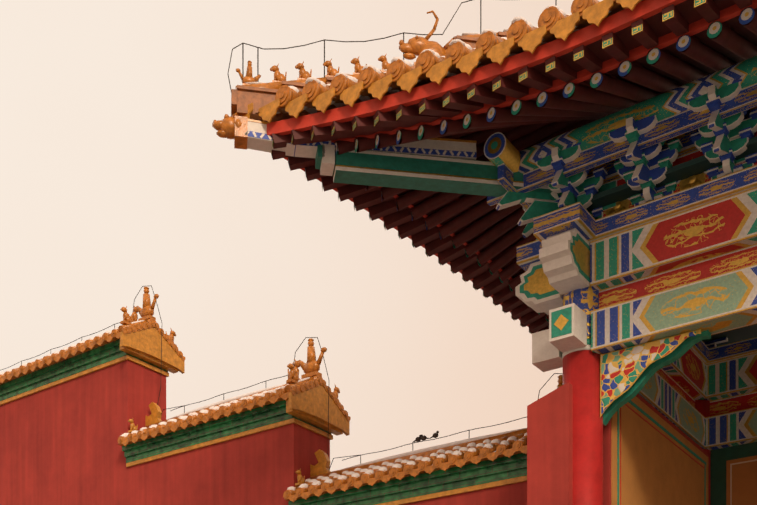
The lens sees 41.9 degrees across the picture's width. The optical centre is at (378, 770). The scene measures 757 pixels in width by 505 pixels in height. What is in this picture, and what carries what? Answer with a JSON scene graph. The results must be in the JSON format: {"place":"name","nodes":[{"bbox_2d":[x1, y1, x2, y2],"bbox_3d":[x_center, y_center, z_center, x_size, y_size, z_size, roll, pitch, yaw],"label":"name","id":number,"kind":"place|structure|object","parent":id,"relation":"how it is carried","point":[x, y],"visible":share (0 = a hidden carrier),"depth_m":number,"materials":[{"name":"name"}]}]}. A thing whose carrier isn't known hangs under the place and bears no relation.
{"place":"outdoors","nodes":[
{"label":"outdoors","id":0,"kind":"place"},
{"bbox_2d":[0,0,602,471],"label":"sky","id":1,"kind":"structure","parent":0,"point":[117,179],"materials":[{"name":"beige"}]},
{"bbox_2d":[527,136,756,504],"bbox_3d":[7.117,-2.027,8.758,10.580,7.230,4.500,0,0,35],"label":"gate partition walls","id":2,"kind":"structure","parent":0,"point":[652,455],"depth_m":10.55,"materials":[{"name":"red paint"}]},
{"bbox_3d":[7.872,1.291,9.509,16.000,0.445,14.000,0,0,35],"label":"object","id":3,"kind":"structure","parent":0,"visible":0},
{"bbox_2d":[562,286,602,504],"bbox_3d":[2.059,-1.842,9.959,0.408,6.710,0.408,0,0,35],"label":"corner column","id":4,"kind":"structure","parent":3,"relation":"on","point":[581,370],"depth_m":9.77,"materials":[{"name":"red paint"}]},
{"bbox_2d":[515,165,756,504],"bbox_3d":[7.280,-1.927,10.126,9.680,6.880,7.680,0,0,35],"label":"painted beams","id":5,"kind":"structure","parent":3,"relation":"on","point":[672,278],"depth_m":9.52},
{"bbox_2d":[484,55,756,347],"bbox_3d":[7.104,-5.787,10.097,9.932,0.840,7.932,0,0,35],"label":"gate dougong purlins","id":6,"kind":"object","parent":5,"relation":"on","point":[647,143],"visible":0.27,"depth_m":9.24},
{"bbox_2d":[243,0,756,333],"bbox_3d":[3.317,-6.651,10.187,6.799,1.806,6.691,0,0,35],"label":"roof eaves","id":7,"kind":"object","parent":6,"relation":"on","point":[525,83],"visible":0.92,"depth_m":8.80,"materials":[{"name":"red wood"}]},
{"bbox_2d":[212,10,561,196],"bbox_3d":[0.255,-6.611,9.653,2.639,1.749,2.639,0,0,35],"label":"hip ridge beasts","id":8,"kind":"object","parent":7,"relation":"on","point":[444,165],"visible":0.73,"depth_m":9.55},
{"label":"ground","id":9,"kind":"structure","parent":0,"visible":0},
{"bbox_2d":[0,287,184,504],"bbox_3d":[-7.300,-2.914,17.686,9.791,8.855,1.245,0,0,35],"label":"palace wall tier","id":10,"kind":"object","parent":9,"relation":"on","point":[67,414],"visible":1,"depth_m":15.27,"materials":[{"name":"red paint"}]},
{"bbox_2d":[2,0,562,469],"bbox_3d":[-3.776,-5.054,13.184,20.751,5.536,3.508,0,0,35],"label":"lightning wires","id":11,"kind":"object","parent":10,"relation":"attached to","point":[318,340],"visible":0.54,"depth_m":11.20,"materials":[{"name":"grey metal"}]},
{"bbox_2d":[412,431,438,442],"bbox_3d":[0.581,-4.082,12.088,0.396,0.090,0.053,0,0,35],"label":"birds","id":12,"kind":"object","parent":11,"relation":"on","point":[422,437],"visible":1,"depth_m":12.09},
{"bbox_2d":[117,338,350,504],"bbox_3d":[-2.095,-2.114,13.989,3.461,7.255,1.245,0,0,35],"label":"palace wall tier","id":13,"kind":"object","parent":9,"relation":"on","point":[261,447],"visible":1,"depth_m":13.37,"materials":[{"name":"red paint"}]},
{"bbox_2d":[283,375,562,504],"bbox_3d":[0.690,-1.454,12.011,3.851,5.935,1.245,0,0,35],"label":"palace wall tier","id":14,"kind":"object","parent":9,"relation":"on","point":[490,469],"visible":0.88,"depth_m":11.53,"materials":[{"name":"ceramic"}]}
]}

